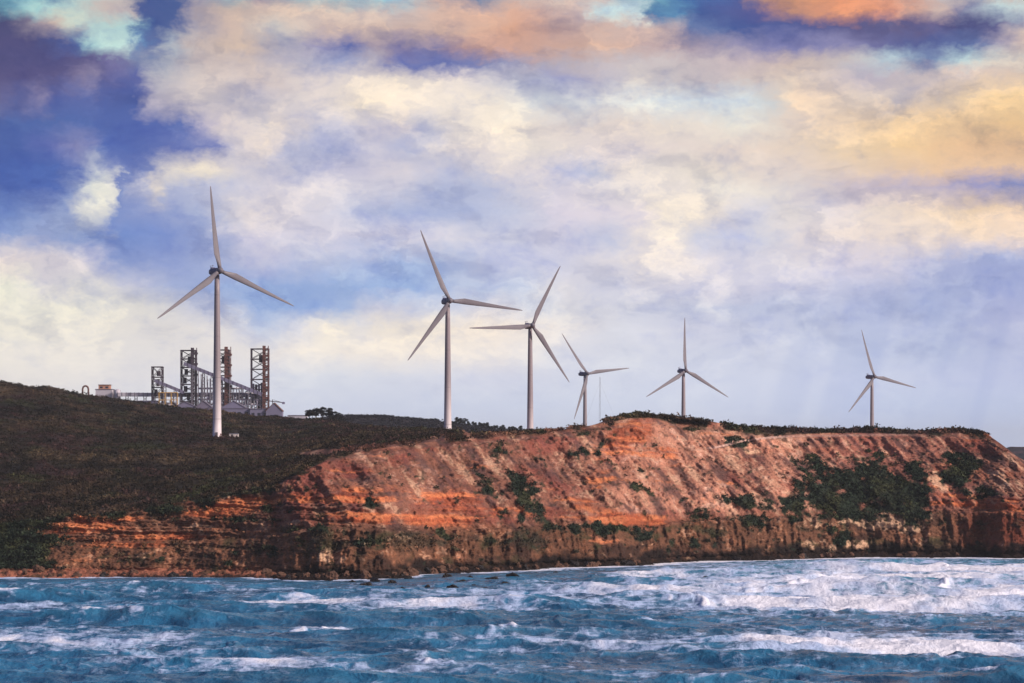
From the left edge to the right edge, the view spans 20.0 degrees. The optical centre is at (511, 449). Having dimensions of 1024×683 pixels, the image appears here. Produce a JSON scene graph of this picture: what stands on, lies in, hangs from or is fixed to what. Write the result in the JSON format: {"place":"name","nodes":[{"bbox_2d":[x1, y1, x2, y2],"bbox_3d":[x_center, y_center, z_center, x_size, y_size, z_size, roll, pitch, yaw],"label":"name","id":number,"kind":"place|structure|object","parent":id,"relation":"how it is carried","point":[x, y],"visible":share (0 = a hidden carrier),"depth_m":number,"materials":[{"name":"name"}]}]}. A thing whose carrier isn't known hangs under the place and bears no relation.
{"place":"outdoors","nodes":[
{"label":"outdoors","id":0,"kind":"place"},
{"bbox_2d":[118,392,260,406],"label":"pipe bridge","id":1,"kind":"structure","parent":0,"point":[137,395],"depth_m":2406.50,"materials":[{"name":"metal"}]},
{"bbox_2d":[333,416,493,430],"bbox_3d":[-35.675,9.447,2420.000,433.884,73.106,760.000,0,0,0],"label":"hill","id":2,"kind":"structure","parent":0,"point":[403,420],"depth_m":2248.10,"materials":[{"name":"green plant"}]},
{"bbox_2d":[314,413,511,432],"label":"woodland","id":3,"kind":"object","parent":2,"relation":"on","point":[353,417],"visible":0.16,"depth_m":2252.82,"materials":[{"name":"green plant"}]},
{"bbox_2d":[0,557,1023,682],"bbox_3d":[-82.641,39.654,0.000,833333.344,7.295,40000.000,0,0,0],"label":"sea","id":4,"kind":"structure","parent":0,"point":[892,620],"depth_m":654.19,"materials":[{"name":"liquid"}]},
{"bbox_2d":[360,582,371,585],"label":"rock","id":5,"kind":"object","parent":4,"relation":"in","point":[367,584],"visible":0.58,"depth_m":852.53,"materials":[{"name":"brown stone"}]},
{"bbox_2d":[370,577,379,581],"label":"rock","id":6,"kind":"object","parent":4,"relation":"in","point":[374,579],"visible":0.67,"depth_m":884.38,"materials":[{"name":"stone"}]},
{"bbox_2d":[446,584,458,587],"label":"rock","id":7,"kind":"object","parent":4,"relation":"in","point":[452,586],"visible":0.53,"depth_m":838.95,"materials":[{"name":"black stone"}]},
{"bbox_2d":[506,572,518,576],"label":"rock","id":8,"kind":"object","parent":4,"relation":"in","point":[511,574],"visible":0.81,"depth_m":915.20,"materials":[{"name":"grey stone"}]},
{"bbox_2d":[0,417,1023,580],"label":"cliff","id":9,"kind":"structure","parent":0,"point":[565,496],"depth_m":1021.00,"materials":[{"name":"stone"}]},
{"bbox_2d":[32,564,44,572],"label":"boulder","id":10,"kind":"object","parent":9,"relation":"on","point":[36,568],"visible":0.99,"depth_m":921.70,"materials":[{"name":"brown stone"}]},
{"bbox_2d":[99,572,108,576],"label":"boulder","id":11,"kind":"object","parent":9,"relation":"on","point":[103,574],"visible":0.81,"depth_m":915.07,"materials":[{"name":"stone"}]},
{"bbox_2d":[129,568,138,573],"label":"boulder","id":12,"kind":"object","parent":9,"relation":"on","point":[132,570],"visible":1,"depth_m":920.47,"materials":[{"name":"brown stone"}]},
{"bbox_2d":[167,572,178,576],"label":"boulder","id":13,"kind":"object","parent":9,"relation":"on","point":[172,574],"visible":0.79,"depth_m":914.50,"materials":[{"name":"stone"}]},
{"bbox_2d":[186,571,192,576],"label":"boulder","id":14,"kind":"object","parent":9,"relation":"on","point":[189,574],"visible":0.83,"depth_m":913.06,"materials":[{"name":"grey stone"}]},
{"bbox_2d":[261,568,271,573],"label":"boulder","id":15,"kind":"object","parent":9,"relation":"on","point":[265,570],"visible":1,"depth_m":908.47,"materials":[{"name":"brown stone"}]},
{"bbox_2d":[276,571,286,576],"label":"boulder","id":16,"kind":"object","parent":9,"relation":"on","point":[279,574],"visible":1,"depth_m":901.39,"materials":[{"name":"brown stone"}]},
{"bbox_2d":[325,571,338,579],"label":"boulder","id":17,"kind":"object","parent":9,"relation":"on","point":[332,575],"visible":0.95,"depth_m":893.03,"materials":[{"name":"brown stone"}]},
{"bbox_2d":[342,570,349,576],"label":"boulder","id":18,"kind":"object","parent":9,"relation":"on","point":[346,573],"visible":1,"depth_m":897.06,"materials":[{"name":"stone"}]},
{"bbox_2d":[361,569,370,578],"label":"boulder","id":19,"kind":"object","parent":9,"relation":"on","point":[366,574],"visible":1,"depth_m":895.77,"materials":[{"name":"brown stone"}]},
{"bbox_2d":[406,566,418,575],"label":"boulder","id":20,"kind":"object","parent":9,"relation":"on","point":[412,570],"visible":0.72,"depth_m":919.63,"materials":[{"name":"brown stone"}]},
{"bbox_2d":[430,567,438,573],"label":"boulder","id":21,"kind":"object","parent":9,"relation":"on","point":[434,570],"visible":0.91,"depth_m":932.66,"materials":[{"name":"brown stone"}]},
{"bbox_2d":[436,565,446,572],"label":"boulder","id":22,"kind":"object","parent":9,"relation":"on","point":[442,568],"visible":0.99,"depth_m":938.99,"materials":[{"name":"brown stone"}]},
{"bbox_2d":[490,566,500,571],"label":"boulder","id":23,"kind":"object","parent":9,"relation":"on","point":[495,569],"visible":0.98,"depth_m":956.31,"materials":[{"name":"brown stone"}]},
{"bbox_2d":[0,426,1023,569],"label":"cliff bushes","id":24,"kind":"object","parent":9,"relation":"on","point":[9,532],"visible":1,"depth_m":1013.30,"materials":[{"name":"green plant"}]},
{"bbox_2d":[553,563,564,567],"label":"boulder","id":25,"kind":"object","parent":9,"relation":"on","point":[559,566],"visible":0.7,"depth_m":982.49,"materials":[{"name":"brown stone"}]},
{"bbox_2d":[569,560,578,566],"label":"boulder","id":26,"kind":"object","parent":9,"relation":"on","point":[574,563],"visible":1,"depth_m":987.89,"materials":[{"name":"stone"}]},
{"bbox_2d":[585,561,598,566],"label":"boulder","id":27,"kind":"object","parent":9,"relation":"on","point":[592,564],"visible":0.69,"depth_m":990.19,"materials":[{"name":"brown stone"}]},
{"bbox_2d":[621,559,629,565],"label":"boulder","id":28,"kind":"object","parent":9,"relation":"on","point":[627,562],"visible":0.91,"depth_m":1004.04,"materials":[{"name":"stone"}]},
{"bbox_2d":[732,556,740,560],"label":"boulder","id":29,"kind":"object","parent":9,"relation":"on","point":[736,558],"visible":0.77,"depth_m":1046.71,"materials":[{"name":"stone"}]},
{"bbox_2d":[797,553,804,558],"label":"boulder","id":30,"kind":"object","parent":9,"relation":"on","point":[801,556],"visible":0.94,"depth_m":1065.27,"materials":[{"name":"brown stone"}]},
{"bbox_2d":[905,551,917,556],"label":"boulder","id":31,"kind":"object","parent":9,"relation":"on","point":[912,553],"visible":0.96,"depth_m":1084.02,"materials":[{"name":"brown stone"}]},
{"bbox_2d":[0,382,1023,521],"bbox_3d":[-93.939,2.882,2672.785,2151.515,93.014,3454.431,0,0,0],"label":"hill","id":32,"kind":"structure","parent":0,"point":[311,452],"depth_m":1298.09,"materials":[{"name":"green plant"}]},
{"bbox_2d":[81,385,89,394],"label":"vent pipe","id":33,"kind":"object","parent":32,"relation":"on","point":[88,392],"visible":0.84,"depth_m":2419.39,"materials":[{"name":"metal"}]},
{"bbox_2d":[95,389,114,397],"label":"shed","id":34,"kind":"structure","parent":32,"relation":"on","point":[109,393],"depth_m":2420.00,"materials":[{"name":"white metal"}]},
{"bbox_2d":[98,385,110,388],"bbox_3d":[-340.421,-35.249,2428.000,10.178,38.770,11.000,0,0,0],"label":"plant room","id":35,"kind":"object","parent":34,"relation":"on","point":[104,386],"visible":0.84,"depth_m":2423.00,"materials":[{"name":"metal"}]},
{"bbox_2d":[114,389,120,397],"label":"storage tank","id":36,"kind":"object","parent":32,"relation":"on","point":[116,391],"visible":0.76,"depth_m":2407.80,"materials":[{"name":"metal"}]},
{"bbox_2d":[151,366,163,402],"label":"furnace tower","id":37,"kind":"structure","parent":32,"relation":"on","point":[154,393],"depth_m":2398.00,"materials":[{"name":"metal"}]},
{"bbox_2d":[159,392,177,404],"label":"steel frame","id":38,"kind":"object","parent":32,"relation":"on","point":[165,396],"visible":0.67,"depth_m":2380.80,"materials":[{"name":"metal"}]},
{"bbox_2d":[154,379,184,403],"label":"conveyor","id":39,"kind":"object","parent":32,"relation":"on","point":[163,384],"visible":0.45,"depth_m":2389.50,"materials":[{"name":"metal"}]},
{"bbox_2d":[178,402,195,407],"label":"shed","id":40,"kind":"structure","parent":32,"relation":"on","point":[185,404],"depth_m":2380.00,"materials":[{"name":"grey metal"}]},
{"bbox_2d":[180,348,197,405],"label":"furnace tower","id":41,"kind":"structure","parent":32,"relation":"on","point":[191,360],"depth_m":2395.07,"materials":[{"name":"metal"}]},
{"bbox_2d":[196,401,212,407],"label":"shed","id":42,"kind":"structure","parent":32,"relation":"on","point":[203,404],"depth_m":2378.00,"materials":[{"name":"grey metal"}]},
{"bbox_2d":[183,362,262,407],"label":"conveyor","id":43,"kind":"object","parent":32,"relation":"on","point":[241,387],"visible":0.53,"depth_m":2389.30,"materials":[{"name":"metal"}]},
{"bbox_2d":[195,408,251,413],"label":"shed","id":44,"kind":"structure","parent":32,"relation":"on","point":[242,410],"depth_m":2368.00,"materials":[{"name":"grey metal"}]},
{"bbox_2d":[157,186,292,436],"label":"wind turbine","id":45,"kind":"object","parent":32,"relation":"on","point":[214,272],"visible":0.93,"depth_m":1402.52,"materials":[{"name":"metal"}]},
{"bbox_2d":[220,347,231,405],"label":"furnace tower","id":46,"kind":"structure","parent":32,"relation":"on","point":[226,360],"depth_m":2392.70,"materials":[{"name":"metal"}]},
{"bbox_2d":[198,371,261,408],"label":"pipe rack","id":47,"kind":"object","parent":32,"relation":"on","point":[233,393],"visible":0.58,"depth_m":2395.65,"materials":[{"name":"metal"}]},
{"bbox_2d":[221,401,246,407],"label":"shed","id":48,"kind":"structure","parent":32,"relation":"on","point":[233,404],"depth_m":2378.00,"materials":[{"name":"grey metal"}]},
{"bbox_2d":[250,409,266,415],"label":"shed","id":49,"kind":"structure","parent":32,"relation":"on","point":[256,412],"depth_m":2366.00,"materials":[{"name":"grey metal"}]},
{"bbox_2d":[250,346,269,408],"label":"furnace tower","id":50,"kind":"structure","parent":32,"relation":"on","point":[263,359],"depth_m":2395.07,"materials":[{"name":"metal"}]},
{"bbox_2d":[266,403,282,415],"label":"shed","id":51,"kind":"structure","parent":32,"relation":"on","point":[273,409],"depth_m":2364.00,"materials":[{"name":"metal"}]},
{"bbox_2d":[287,415,307,418],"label":"shed","id":52,"kind":"structure","parent":32,"relation":"on","point":[299,416],"depth_m":2350.00,"materials":[{"name":"white metal"}]},
{"bbox_2d":[305,409,311,416],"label":"tree","id":53,"kind":"object","parent":32,"relation":"on","point":[307,413],"visible":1,"depth_m":1658.89,"materials":[{"name":"green plant"}]},
{"bbox_2d":[308,408,324,417],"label":"tree","id":54,"kind":"object","parent":32,"relation":"on","point":[313,412],"visible":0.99,"depth_m":1658.59,"materials":[{"name":"green plant"}]},
{"bbox_2d":[315,407,327,419],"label":"tree","id":55,"kind":"object","parent":32,"relation":"on","point":[318,410],"visible":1,"depth_m":1659.07,"materials":[{"name":"green plant"}]},
{"bbox_2d":[326,408,332,418],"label":"tree","id":56,"kind":"object","parent":32,"relation":"on","point":[329,410],"visible":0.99,"depth_m":1659.79,"materials":[{"name":"green plant"}]},
{"bbox_2d":[329,411,341,418],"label":"tree","id":57,"kind":"object","parent":32,"relation":"on","point":[335,414],"visible":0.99,"depth_m":1659.34,"materials":[{"name":"green plant"}]},
{"bbox_2d":[408,230,522,428],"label":"wind turbine","id":58,"kind":"object","parent":32,"relation":"on","point":[446,303],"visible":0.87,"depth_m":1563.74,"materials":[{"name":"metal"}]},
{"bbox_2d":[0,380,992,523],"bbox_3d":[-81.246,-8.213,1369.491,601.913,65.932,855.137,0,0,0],"label":"heath scrub","id":59,"kind":"object","parent":32,"relation":"on","point":[349,433],"visible":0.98,"depth_m":1175.72,"materials":[{"name":"green plant"}]},
{"bbox_2d":[471,267,568,428],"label":"wind turbine","id":60,"kind":"object","parent":32,"relation":"on","point":[530,327],"visible":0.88,"depth_m":1752.82,"materials":[{"name":"metal"}]},
{"bbox_2d":[562,334,627,425],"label":"wind turbine","id":61,"kind":"object","parent":32,"relation":"on","point":[586,374],"visible":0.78,"depth_m":2382.38,"materials":[{"name":"metal"}]},
{"bbox_2d":[646,319,727,416],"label":"wind turbine","id":62,"kind":"object","parent":32,"relation":"on","point":[681,371],"visible":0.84,"depth_m":2232.54,"materials":[{"name":"metal"}]},
{"bbox_2d":[849,332,915,425],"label":"wind turbine","id":63,"kind":"object","parent":32,"relation":"on","point":[870,384],"visible":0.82,"depth_m":2422.67,"materials":[{"name":"metal"}]},
{"bbox_2d":[0,0,1023,447],"label":"sky","id":64,"kind":"structure","parent":0,"point":[788,182],"materials":[{"name":"blue"}]},
{"bbox_2d":[1007,447,1023,459],"bbox_3d":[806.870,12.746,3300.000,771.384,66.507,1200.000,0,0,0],"label":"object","id":65,"kind":"structure","parent":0,"point":[1018,452],"depth_m":2920.78,"materials":[{"name":"liquid"}]}
]}

